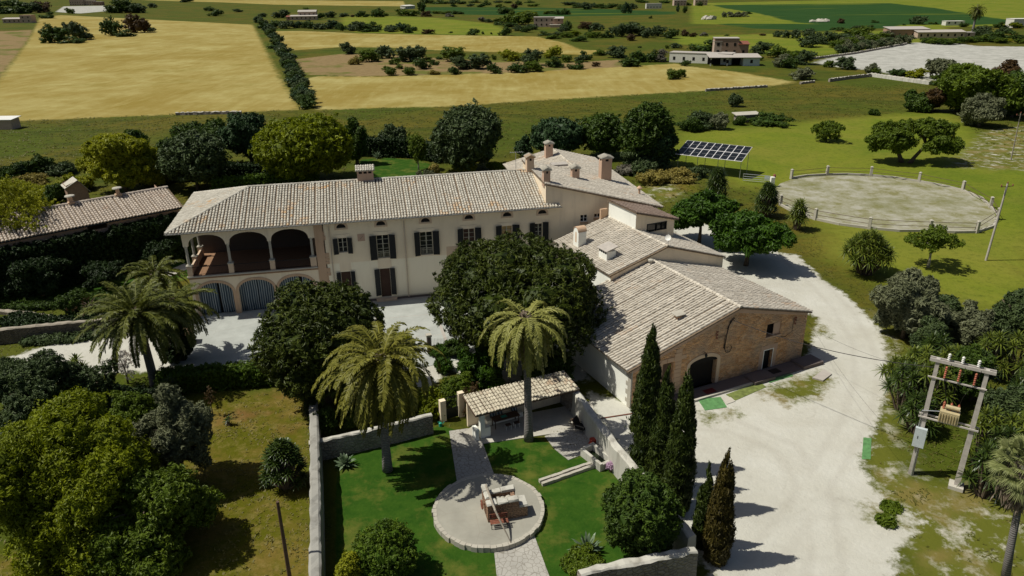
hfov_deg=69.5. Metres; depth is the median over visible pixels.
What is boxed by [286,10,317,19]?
country house
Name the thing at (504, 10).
tree
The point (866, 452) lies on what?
turf mat
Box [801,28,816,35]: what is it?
tree
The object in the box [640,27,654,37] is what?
tree
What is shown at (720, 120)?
scrub bush
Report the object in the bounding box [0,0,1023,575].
ground
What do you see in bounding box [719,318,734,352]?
wall cable
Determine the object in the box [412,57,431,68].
orchard tree
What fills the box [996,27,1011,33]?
tree
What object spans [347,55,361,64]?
orchard tree
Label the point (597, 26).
tree
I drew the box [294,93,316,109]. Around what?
hedgerow bush
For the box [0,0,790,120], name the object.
wheat field
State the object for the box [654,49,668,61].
orchard tree
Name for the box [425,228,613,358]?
magnolia tree
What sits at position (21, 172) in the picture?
scrub bush
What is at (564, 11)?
tree
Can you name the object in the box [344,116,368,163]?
cypress tree
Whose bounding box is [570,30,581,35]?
tree
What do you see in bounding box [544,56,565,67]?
orchard tree
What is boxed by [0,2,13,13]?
tree
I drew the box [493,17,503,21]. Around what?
tree
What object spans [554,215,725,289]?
kitchen wing
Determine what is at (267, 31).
hedgerow bush
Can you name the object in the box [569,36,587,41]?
tree
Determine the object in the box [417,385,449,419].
border plant
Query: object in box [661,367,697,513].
cypress
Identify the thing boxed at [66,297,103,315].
bare tree
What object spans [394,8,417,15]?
bush
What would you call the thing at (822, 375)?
manhole slab
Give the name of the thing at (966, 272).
pasture
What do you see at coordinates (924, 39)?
hedge bush
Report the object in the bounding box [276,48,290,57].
hedgerow bush
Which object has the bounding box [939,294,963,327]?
olive tree
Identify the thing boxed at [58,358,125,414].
olive tree
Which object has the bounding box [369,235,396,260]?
window
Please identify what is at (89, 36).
tree
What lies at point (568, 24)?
tree
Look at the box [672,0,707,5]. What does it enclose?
country house
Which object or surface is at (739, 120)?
scrub bush
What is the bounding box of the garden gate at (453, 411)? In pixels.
[438,390,464,421]
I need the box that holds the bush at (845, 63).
[833,56,856,69]
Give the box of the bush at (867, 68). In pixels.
[864,62,877,72]
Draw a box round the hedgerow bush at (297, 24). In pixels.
[292,21,303,27]
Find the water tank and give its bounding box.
[580,442,608,471]
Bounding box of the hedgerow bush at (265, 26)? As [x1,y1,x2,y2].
[261,22,272,30]
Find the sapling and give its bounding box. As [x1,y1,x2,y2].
[204,386,215,412]
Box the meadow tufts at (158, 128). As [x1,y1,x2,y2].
[0,84,1023,241]
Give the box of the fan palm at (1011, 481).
[984,431,1023,575]
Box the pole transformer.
[908,353,996,492]
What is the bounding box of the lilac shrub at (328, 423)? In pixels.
[309,406,337,437]
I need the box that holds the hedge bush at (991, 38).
[984,36,1002,41]
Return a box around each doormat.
[702,388,715,393]
[768,368,781,373]
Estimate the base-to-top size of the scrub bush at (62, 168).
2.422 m
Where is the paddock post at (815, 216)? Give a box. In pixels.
[813,208,817,219]
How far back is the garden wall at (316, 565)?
44.80 m
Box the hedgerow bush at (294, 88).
[289,82,312,93]
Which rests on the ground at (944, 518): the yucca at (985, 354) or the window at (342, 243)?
the yucca at (985, 354)
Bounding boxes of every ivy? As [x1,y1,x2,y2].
[0,229,104,297]
[97,230,123,273]
[108,212,191,273]
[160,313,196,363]
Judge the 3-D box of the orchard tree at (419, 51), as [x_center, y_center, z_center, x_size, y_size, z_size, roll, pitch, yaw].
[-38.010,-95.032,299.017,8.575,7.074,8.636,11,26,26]
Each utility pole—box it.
[276,501,291,575]
[985,182,1013,260]
[1010,112,1021,159]
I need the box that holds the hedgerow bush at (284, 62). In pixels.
[279,58,301,68]
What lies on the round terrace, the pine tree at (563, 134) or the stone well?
the stone well
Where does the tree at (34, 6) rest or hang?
on the ground at (944, 518)
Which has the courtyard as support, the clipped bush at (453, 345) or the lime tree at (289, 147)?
the clipped bush at (453, 345)
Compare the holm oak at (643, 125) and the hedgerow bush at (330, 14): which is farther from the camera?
the hedgerow bush at (330, 14)
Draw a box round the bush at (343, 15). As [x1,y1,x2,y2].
[339,13,349,16]
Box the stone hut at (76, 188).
[61,177,90,201]
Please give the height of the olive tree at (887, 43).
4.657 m
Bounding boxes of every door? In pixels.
[374,268,396,296]
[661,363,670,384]
[689,357,716,386]
[762,350,769,367]
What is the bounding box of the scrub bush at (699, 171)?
[687,165,708,180]
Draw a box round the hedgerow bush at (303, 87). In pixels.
[289,84,315,99]
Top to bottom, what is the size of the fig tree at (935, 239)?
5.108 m
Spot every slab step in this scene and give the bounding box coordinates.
[745,370,775,384]
[790,354,823,369]
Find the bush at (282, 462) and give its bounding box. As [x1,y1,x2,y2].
[258,437,309,490]
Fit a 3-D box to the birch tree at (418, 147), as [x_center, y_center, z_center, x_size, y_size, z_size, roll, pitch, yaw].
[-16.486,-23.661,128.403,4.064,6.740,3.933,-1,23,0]
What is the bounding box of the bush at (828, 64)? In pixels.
[822,60,833,66]
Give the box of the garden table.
[491,410,519,429]
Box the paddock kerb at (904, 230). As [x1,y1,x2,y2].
[780,173,996,233]
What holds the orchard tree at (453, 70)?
on the bare soil
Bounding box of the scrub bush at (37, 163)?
[23,153,55,173]
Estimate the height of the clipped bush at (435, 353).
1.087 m
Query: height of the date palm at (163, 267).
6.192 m
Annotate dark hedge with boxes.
[138,160,270,184]
[362,135,442,163]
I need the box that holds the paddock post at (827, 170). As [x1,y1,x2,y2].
[826,165,829,175]
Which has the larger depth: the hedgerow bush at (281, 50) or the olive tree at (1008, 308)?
the hedgerow bush at (281, 50)
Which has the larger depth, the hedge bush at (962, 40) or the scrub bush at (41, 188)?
the hedge bush at (962, 40)
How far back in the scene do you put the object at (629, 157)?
126.68 m
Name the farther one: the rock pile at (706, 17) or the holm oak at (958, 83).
the rock pile at (706, 17)
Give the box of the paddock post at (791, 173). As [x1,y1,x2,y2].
[789,169,793,178]
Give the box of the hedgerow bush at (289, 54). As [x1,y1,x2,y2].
[278,51,296,61]
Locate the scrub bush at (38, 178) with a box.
[11,173,48,184]
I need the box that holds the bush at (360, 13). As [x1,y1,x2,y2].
[354,11,365,16]
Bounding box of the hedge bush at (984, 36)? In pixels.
[977,34,989,41]
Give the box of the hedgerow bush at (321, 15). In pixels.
[318,13,324,18]
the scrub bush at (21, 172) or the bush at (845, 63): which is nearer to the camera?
the scrub bush at (21, 172)
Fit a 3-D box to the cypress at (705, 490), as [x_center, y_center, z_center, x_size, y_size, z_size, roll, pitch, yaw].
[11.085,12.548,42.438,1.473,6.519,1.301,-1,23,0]
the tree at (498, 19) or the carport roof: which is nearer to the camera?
the carport roof
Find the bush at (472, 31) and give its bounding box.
[466,28,479,34]
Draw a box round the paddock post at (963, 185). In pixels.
[960,180,966,191]
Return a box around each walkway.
[672,370,759,403]
[759,361,802,376]
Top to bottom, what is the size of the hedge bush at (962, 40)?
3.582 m
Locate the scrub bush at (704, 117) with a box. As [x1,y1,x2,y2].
[687,110,713,129]
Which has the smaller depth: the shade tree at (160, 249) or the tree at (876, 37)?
the shade tree at (160, 249)
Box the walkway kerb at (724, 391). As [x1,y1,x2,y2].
[694,382,752,401]
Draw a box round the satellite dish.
[665,234,670,241]
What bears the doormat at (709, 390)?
on the walkway at (729, 383)
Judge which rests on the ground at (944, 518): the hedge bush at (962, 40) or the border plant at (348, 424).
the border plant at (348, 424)
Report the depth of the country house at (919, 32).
382.78 m
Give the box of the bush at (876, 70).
[869,67,882,73]
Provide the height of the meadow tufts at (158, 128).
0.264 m
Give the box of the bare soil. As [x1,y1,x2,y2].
[0,30,621,75]
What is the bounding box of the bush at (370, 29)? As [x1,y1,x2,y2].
[361,24,379,31]
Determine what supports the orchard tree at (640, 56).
on the ground at (944, 518)
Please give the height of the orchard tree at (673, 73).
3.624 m
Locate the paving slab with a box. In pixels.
[722,397,734,403]
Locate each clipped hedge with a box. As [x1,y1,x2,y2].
[153,359,275,393]
[208,170,319,189]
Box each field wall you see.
[175,110,241,114]
[705,85,767,91]
[799,80,814,83]
[812,43,906,59]
[828,73,871,81]
[869,73,931,84]
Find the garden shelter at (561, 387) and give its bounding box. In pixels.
[462,370,579,437]
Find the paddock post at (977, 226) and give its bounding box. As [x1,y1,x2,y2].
[975,220,980,233]
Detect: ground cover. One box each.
[0,289,110,310]
[0,310,118,327]
[0,356,29,370]
[18,329,112,346]
[102,382,180,407]
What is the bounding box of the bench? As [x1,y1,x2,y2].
[489,512,508,528]
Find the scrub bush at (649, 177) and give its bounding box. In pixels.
[635,169,672,185]
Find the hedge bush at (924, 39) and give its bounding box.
[919,37,932,42]
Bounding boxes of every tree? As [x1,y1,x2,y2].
[0,0,29,5]
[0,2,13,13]
[0,174,59,231]
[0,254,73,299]
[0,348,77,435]
[0,385,162,575]
[4,0,32,13]
[19,2,42,11]
[31,0,51,12]
[38,12,53,18]
[38,22,69,42]
[48,287,89,318]
[56,35,86,43]
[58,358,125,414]
[61,20,89,39]
[64,8,74,13]
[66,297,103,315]
[74,132,169,192]
[78,461,225,575]
[79,259,125,289]
[83,33,94,39]
[98,15,123,35]
[103,0,130,12]
[108,347,139,383]
[113,0,141,12]
[113,29,137,36]
[121,12,150,32]
[128,2,147,12]
[130,383,215,469]
[136,236,181,265]
[147,3,157,7]
[148,27,156,31]
[154,127,232,189]
[203,6,214,10]
[207,9,223,15]
[247,112,354,179]
[247,277,388,405]
[339,42,357,53]
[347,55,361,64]
[357,48,380,61]
[374,45,395,58]
[377,123,408,145]
[384,67,396,74]
[388,57,400,64]
[395,45,416,61]
[395,64,403,68]
[401,66,414,74]
[405,44,426,61]
[406,132,427,169]
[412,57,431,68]
[417,0,425,11]
[423,56,431,61]
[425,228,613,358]
[427,69,440,74]
[428,98,502,170]
[430,59,439,64]
[434,0,446,3]
[439,45,465,60]
[446,0,459,3]
[448,66,461,73]
[450,55,470,68]
[467,52,492,68]
[468,0,481,2]
[482,0,491,4]
[486,63,502,73]
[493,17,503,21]
[497,6,512,13]
[497,49,521,61]
[500,22,518,26]
[501,11,537,24]
[505,61,528,72]
[508,9,515,16]
[511,25,523,30]
[514,134,533,156]
[515,0,522,4]
[519,26,533,31]
[520,48,543,62]
[524,60,543,71]
[525,24,539,29]
[528,116,584,151]
[537,31,549,35]
[543,45,562,57]
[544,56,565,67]
[545,34,561,38]
[554,9,561,14]
[556,26,568,31]
[559,20,572,30]
[559,31,574,37]
[560,1,576,4]
[560,55,572,62]
[561,8,570,14]
[566,60,584,69]
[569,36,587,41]
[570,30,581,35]
[573,54,586,61]
[577,2,594,9]
[577,21,592,28]
[580,50,592,60]
[586,31,600,37]
[588,22,604,30]
[592,49,604,54]
[592,62,600,66]
[594,3,609,8]
[600,30,614,37]
[600,465,685,557]
[605,45,627,57]
[607,3,618,7]
[611,23,628,36]
[616,4,624,9]
[618,57,639,66]
[620,2,632,12]
[625,21,645,35]
[626,33,635,40]
[629,50,651,61]
[635,0,647,2]
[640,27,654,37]
[645,49,659,61]
[647,129,680,170]
[651,25,667,35]
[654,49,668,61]
[662,28,678,37]
[667,69,681,79]
[669,43,683,47]
[671,188,740,243]
[680,29,688,35]
[680,60,690,65]
[680,69,686,76]
[682,5,687,12]
[686,39,712,51]
[689,32,697,36]
[708,207,797,265]
[726,11,734,16]
[727,93,743,106]
[734,11,741,16]
[750,41,774,53]
[764,44,787,57]
[772,53,791,66]
[773,30,782,36]
[778,54,798,68]
[780,30,790,37]
[786,50,801,57]
[791,29,801,37]
[794,49,817,64]
[796,35,819,47]
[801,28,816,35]
[808,31,825,42]
[810,120,845,141]
[818,31,840,44]
[828,38,844,47]
[833,44,847,52]
[834,33,854,39]
[837,18,844,23]
[840,37,851,42]
[842,25,873,35]
[842,42,854,51]
[844,36,858,44]
[849,25,867,29]
[853,43,860,50]
[855,35,866,40]
[857,42,868,49]
[858,39,871,48]
[859,35,873,40]
[863,34,880,40]
[864,118,920,162]
[869,266,954,338]
[870,40,878,48]
[873,39,884,46]
[878,32,889,37]
[879,37,892,46]
[883,30,896,36]
[886,37,896,44]
[892,37,901,44]
[895,34,909,41]
[902,35,916,42]
[903,224,965,267]
[907,116,964,163]
[908,15,928,24]
[908,315,959,347]
[925,57,959,77]
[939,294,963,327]
[940,342,996,402]
[949,299,995,346]
[956,92,1007,126]
[959,22,969,26]
[972,25,993,35]
[980,30,999,36]
[980,385,1023,426]
[989,30,1005,37]
[990,288,1023,343]
[993,21,1009,27]
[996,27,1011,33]
[1005,30,1023,39]
[1008,22,1023,27]
[1013,38,1023,42]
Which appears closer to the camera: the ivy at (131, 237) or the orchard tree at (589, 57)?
the ivy at (131, 237)
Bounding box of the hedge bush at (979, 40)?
[969,36,985,41]
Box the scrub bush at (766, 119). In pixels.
[745,111,795,126]
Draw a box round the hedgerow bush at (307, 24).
[301,19,314,28]
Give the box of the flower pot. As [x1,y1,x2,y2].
[606,461,612,472]
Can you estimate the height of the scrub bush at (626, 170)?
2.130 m
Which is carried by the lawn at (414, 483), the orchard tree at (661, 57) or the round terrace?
the round terrace
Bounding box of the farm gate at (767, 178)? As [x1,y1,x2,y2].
[743,173,770,181]
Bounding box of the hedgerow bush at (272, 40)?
[266,38,285,48]
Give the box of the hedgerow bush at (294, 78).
[284,74,307,86]
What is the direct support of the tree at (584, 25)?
on the ground at (944, 518)
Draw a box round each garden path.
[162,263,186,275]
[449,428,493,480]
[494,536,548,575]
[545,429,589,459]
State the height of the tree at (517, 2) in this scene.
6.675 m
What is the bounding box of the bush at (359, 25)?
[354,21,365,31]
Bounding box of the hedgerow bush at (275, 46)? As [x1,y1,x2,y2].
[273,41,286,50]
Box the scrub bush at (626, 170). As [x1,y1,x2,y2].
[613,164,635,175]
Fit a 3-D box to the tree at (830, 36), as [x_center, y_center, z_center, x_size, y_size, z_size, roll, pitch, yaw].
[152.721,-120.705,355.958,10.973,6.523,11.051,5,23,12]
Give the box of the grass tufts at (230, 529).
[0,193,1023,575]
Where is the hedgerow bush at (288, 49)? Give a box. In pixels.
[274,45,293,54]
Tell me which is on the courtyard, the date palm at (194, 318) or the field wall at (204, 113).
the date palm at (194, 318)
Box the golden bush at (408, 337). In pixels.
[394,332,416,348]
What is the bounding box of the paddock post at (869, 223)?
[867,217,872,229]
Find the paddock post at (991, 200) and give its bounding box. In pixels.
[988,196,994,207]
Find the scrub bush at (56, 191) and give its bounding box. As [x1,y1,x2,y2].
[42,183,66,204]
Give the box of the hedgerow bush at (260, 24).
[256,20,268,28]
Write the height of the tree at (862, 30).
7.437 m
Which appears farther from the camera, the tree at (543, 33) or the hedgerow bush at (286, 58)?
the tree at (543, 33)
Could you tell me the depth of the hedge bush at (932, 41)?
349.24 m
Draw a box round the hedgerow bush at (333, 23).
[325,19,340,28]
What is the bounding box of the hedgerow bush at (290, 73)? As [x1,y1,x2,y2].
[284,70,306,78]
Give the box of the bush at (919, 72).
[905,68,929,77]
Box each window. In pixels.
[333,238,352,254]
[334,223,347,229]
[336,271,355,286]
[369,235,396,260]
[374,220,386,226]
[414,231,439,255]
[419,217,431,223]
[457,228,481,245]
[463,214,474,220]
[496,225,519,240]
[501,211,512,217]
[530,222,548,244]
[536,209,547,215]
[580,215,586,221]
[646,221,666,231]
[766,321,780,334]
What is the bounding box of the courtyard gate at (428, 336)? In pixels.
[425,333,451,354]
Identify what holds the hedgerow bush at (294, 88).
on the ground at (944, 518)
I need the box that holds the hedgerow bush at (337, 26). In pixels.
[335,23,346,29]
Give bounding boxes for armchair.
[572,415,584,434]
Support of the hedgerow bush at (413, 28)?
on the pasture
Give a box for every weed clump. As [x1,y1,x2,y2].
[874,512,897,529]
[879,499,903,515]
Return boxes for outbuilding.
[0,185,182,251]
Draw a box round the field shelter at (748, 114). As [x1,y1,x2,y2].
[732,111,758,121]
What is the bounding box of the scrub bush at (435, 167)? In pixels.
[428,163,439,173]
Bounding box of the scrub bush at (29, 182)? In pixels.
[2,179,35,201]
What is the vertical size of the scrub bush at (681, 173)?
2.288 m
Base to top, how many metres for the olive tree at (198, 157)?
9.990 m
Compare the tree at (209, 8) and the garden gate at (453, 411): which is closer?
the garden gate at (453, 411)
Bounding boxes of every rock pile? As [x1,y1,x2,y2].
[701,15,716,19]
[809,18,829,21]
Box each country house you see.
[2,15,36,22]
[69,0,104,5]
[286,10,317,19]
[400,5,414,8]
[534,16,563,27]
[645,3,661,8]
[669,51,735,64]
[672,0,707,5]
[712,37,749,52]
[883,26,975,38]
[941,21,964,25]
[1005,18,1023,27]
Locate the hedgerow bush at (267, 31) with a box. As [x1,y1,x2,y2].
[264,29,272,35]
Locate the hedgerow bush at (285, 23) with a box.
[278,20,294,28]
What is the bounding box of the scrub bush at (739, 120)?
[732,115,746,124]
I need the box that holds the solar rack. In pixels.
[676,140,751,178]
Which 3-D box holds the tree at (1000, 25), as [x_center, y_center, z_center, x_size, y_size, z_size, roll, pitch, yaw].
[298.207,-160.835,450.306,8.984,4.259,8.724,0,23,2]
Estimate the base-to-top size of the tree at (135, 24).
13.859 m
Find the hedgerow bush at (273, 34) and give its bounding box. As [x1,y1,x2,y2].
[267,31,279,39]
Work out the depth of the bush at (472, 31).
435.97 m
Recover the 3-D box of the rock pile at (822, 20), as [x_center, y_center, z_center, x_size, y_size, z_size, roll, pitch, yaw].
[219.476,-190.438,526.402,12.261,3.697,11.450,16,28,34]
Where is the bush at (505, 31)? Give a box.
[497,27,511,35]
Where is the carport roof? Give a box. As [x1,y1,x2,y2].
[706,53,761,57]
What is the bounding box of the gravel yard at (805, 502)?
[15,226,911,575]
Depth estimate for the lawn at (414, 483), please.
48.29 m
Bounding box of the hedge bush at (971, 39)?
[963,36,977,42]
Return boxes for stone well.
[480,484,527,522]
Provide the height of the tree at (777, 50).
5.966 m
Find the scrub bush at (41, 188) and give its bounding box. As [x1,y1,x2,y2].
[20,182,56,196]
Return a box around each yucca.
[69,353,88,366]
[159,376,183,391]
[222,415,233,425]
[703,167,729,197]
[752,181,781,217]
[786,197,811,230]
[837,228,898,275]
[872,353,916,391]
[879,359,928,411]
[887,344,940,392]
[892,388,942,439]
[910,356,960,414]
[917,330,954,361]
[934,343,961,387]
[947,348,1000,401]
[956,404,1008,465]
[956,440,1011,504]
[968,329,1012,382]
[973,424,1023,484]
[987,411,1023,465]
[994,329,1023,382]
[1002,381,1023,438]
[1005,361,1023,386]
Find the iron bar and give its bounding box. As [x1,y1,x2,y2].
[601,413,631,418]
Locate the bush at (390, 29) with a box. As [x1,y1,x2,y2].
[384,27,396,31]
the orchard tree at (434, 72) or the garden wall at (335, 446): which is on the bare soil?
the orchard tree at (434, 72)
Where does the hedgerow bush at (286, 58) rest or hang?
on the ground at (944, 518)
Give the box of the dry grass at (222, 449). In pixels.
[0,181,697,575]
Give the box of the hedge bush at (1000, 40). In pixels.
[990,37,1009,42]
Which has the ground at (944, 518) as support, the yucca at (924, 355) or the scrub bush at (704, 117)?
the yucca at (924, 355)
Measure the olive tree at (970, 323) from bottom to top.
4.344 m
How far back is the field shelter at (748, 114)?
168.62 m
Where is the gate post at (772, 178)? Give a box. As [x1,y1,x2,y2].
[770,174,775,183]
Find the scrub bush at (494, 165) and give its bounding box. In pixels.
[486,161,504,170]
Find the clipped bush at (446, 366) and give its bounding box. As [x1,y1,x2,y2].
[433,356,453,374]
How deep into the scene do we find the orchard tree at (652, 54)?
288.39 m
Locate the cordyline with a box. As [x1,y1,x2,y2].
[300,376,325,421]
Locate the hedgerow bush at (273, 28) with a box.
[264,26,277,31]
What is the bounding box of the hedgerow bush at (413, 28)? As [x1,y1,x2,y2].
[401,23,417,30]
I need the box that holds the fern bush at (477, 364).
[454,341,506,388]
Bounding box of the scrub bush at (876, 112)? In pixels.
[867,109,880,115]
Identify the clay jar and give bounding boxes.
[588,437,595,443]
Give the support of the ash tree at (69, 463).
on the dry grass at (222, 449)
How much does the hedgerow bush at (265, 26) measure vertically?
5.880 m
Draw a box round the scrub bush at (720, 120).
[709,112,729,129]
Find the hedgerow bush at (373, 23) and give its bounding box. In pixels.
[368,21,382,29]
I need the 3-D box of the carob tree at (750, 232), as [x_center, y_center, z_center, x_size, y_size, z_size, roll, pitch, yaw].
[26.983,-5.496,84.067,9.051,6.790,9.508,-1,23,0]
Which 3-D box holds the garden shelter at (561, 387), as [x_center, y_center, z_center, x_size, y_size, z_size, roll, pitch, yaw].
[0.766,8.801,55.481,8.550,2.759,2.547,-11,25,-23]
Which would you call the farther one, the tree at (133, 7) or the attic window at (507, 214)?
the tree at (133, 7)
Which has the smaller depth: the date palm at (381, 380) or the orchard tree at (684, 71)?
the date palm at (381, 380)
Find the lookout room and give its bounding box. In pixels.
[599,200,678,236]
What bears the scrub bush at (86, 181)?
on the ground at (944, 518)
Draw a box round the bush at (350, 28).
[345,25,355,30]
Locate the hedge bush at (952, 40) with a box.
[947,38,961,44]
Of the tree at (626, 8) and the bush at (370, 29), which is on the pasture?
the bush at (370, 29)
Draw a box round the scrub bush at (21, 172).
[14,160,30,175]
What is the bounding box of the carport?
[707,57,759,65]
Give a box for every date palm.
[71,277,200,387]
[116,255,188,294]
[147,282,219,360]
[311,321,446,473]
[478,298,570,442]
[967,4,986,31]
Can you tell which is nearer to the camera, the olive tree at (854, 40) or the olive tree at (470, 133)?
the olive tree at (470, 133)
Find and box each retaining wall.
[0,309,48,316]
[0,318,128,344]
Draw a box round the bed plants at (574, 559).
[558,541,604,575]
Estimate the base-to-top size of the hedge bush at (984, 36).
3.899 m
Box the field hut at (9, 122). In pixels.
[0,116,20,129]
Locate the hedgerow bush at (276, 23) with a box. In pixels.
[269,20,280,26]
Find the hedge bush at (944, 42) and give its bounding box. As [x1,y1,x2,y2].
[935,38,951,44]
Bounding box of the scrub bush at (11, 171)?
[0,161,23,180]
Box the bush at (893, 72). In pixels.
[886,68,899,75]
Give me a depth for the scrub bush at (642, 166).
122.31 m
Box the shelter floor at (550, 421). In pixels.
[463,401,593,444]
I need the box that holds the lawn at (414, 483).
[44,157,672,575]
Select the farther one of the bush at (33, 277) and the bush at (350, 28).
the bush at (350, 28)
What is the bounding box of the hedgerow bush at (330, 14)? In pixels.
[324,11,336,17]
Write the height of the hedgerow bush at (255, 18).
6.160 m
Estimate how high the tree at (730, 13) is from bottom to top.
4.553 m
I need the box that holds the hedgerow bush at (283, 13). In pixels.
[270,9,290,17]
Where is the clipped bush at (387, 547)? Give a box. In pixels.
[350,517,419,575]
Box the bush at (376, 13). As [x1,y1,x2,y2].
[369,7,384,16]
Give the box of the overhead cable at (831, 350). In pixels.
[733,320,933,367]
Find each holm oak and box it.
[106,390,157,431]
[123,129,150,143]
[155,117,226,149]
[216,111,266,162]
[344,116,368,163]
[576,111,623,154]
[615,101,678,157]
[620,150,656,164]
[902,89,934,112]
[925,86,947,111]
[937,62,1023,110]
[992,59,1020,73]
[1003,68,1023,117]
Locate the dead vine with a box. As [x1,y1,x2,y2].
[462,381,479,415]
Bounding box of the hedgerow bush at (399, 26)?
[393,22,405,30]
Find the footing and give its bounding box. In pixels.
[373,296,430,302]
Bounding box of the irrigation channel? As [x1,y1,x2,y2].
[539,462,594,485]
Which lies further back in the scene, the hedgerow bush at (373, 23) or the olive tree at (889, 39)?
the hedgerow bush at (373, 23)
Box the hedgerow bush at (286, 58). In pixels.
[279,55,297,63]
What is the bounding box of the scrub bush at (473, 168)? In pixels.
[452,160,477,172]
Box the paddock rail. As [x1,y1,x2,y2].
[782,167,998,227]
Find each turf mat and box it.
[699,397,726,410]
[726,384,765,400]
[769,374,792,382]
[862,437,870,459]
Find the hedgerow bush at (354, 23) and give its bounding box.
[349,21,358,29]
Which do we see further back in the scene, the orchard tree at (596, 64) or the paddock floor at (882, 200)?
the orchard tree at (596, 64)
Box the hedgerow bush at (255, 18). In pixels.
[252,16,262,22]
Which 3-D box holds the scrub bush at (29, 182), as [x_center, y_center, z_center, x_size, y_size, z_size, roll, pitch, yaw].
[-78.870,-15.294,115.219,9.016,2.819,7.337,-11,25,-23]
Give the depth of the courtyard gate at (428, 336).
65.53 m
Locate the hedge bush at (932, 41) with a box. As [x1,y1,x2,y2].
[925,37,944,43]
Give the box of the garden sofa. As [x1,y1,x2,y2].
[485,407,522,424]
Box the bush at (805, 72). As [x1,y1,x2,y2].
[788,67,815,80]
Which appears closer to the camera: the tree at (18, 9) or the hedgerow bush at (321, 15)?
the hedgerow bush at (321, 15)
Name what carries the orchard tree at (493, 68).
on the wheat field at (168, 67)
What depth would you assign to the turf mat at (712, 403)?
57.94 m
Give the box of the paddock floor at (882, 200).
[775,175,994,230]
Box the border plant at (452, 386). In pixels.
[437,371,474,408]
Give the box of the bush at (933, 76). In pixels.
[929,74,938,78]
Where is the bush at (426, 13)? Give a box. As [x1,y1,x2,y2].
[420,10,431,16]
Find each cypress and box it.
[624,322,662,469]
[642,364,675,482]
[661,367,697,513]
[690,460,714,550]
[701,446,737,567]
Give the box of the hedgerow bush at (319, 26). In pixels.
[312,23,327,29]
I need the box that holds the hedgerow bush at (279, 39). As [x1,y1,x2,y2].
[273,35,283,41]
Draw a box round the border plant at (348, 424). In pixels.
[335,408,360,430]
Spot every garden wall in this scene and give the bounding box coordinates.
[308,402,325,575]
[309,413,433,459]
[571,391,695,549]
[577,547,697,575]
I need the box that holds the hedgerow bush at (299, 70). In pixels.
[282,66,306,76]
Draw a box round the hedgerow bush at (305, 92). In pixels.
[293,89,315,100]
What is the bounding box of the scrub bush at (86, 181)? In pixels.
[55,172,97,188]
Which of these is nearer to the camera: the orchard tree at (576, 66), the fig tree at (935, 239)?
the fig tree at (935, 239)
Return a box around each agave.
[334,453,355,470]
[567,531,601,550]
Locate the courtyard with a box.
[178,294,484,367]
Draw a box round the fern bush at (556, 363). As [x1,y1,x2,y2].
[520,345,575,380]
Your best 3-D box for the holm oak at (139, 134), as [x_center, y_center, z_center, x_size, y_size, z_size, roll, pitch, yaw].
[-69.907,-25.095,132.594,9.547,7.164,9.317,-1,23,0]
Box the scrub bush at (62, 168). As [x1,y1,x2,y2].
[44,160,80,175]
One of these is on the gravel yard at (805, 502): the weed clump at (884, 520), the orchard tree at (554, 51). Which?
the weed clump at (884, 520)
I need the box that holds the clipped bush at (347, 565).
[335,548,365,575]
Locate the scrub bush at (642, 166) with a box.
[630,160,657,176]
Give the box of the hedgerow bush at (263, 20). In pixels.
[258,18,268,25]
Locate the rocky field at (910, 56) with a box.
[56,6,1023,79]
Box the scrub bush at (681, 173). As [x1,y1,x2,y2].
[659,166,697,183]
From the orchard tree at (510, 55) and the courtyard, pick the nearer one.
the courtyard
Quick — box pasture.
[339,0,1023,334]
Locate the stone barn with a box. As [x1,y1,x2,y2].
[554,259,812,408]
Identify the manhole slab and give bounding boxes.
[812,370,831,381]
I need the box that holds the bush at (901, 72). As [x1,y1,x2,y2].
[896,68,907,75]
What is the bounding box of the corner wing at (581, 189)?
[503,140,662,237]
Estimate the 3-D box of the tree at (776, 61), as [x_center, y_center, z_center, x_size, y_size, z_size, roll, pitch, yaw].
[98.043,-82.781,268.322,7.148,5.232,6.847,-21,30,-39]
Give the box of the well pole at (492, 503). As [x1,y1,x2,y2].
[485,484,510,542]
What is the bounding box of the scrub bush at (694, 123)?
[675,116,704,131]
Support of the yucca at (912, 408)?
on the ground at (944, 518)
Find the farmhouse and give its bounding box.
[164,164,561,315]
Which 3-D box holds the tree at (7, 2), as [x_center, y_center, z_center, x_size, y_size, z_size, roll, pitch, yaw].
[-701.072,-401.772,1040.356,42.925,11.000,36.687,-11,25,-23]
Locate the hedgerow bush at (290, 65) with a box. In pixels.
[283,62,295,72]
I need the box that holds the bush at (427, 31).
[421,29,434,33]
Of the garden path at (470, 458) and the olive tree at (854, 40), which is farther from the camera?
the olive tree at (854, 40)
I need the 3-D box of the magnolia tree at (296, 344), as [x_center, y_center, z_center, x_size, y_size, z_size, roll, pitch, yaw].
[-14.282,4.314,56.762,10.754,10.657,11.207,-1,23,0]
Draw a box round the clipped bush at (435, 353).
[427,343,450,357]
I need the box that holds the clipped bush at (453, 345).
[442,338,469,354]
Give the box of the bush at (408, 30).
[403,27,412,32]
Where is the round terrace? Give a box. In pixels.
[432,473,544,552]
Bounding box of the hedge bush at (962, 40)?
[954,37,968,43]
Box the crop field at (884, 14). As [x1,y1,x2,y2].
[425,3,1005,30]
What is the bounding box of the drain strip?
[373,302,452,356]
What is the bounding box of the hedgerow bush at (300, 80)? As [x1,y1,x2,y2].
[290,77,309,88]
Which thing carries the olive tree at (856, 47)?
on the pasture
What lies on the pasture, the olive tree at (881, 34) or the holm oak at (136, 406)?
the olive tree at (881, 34)

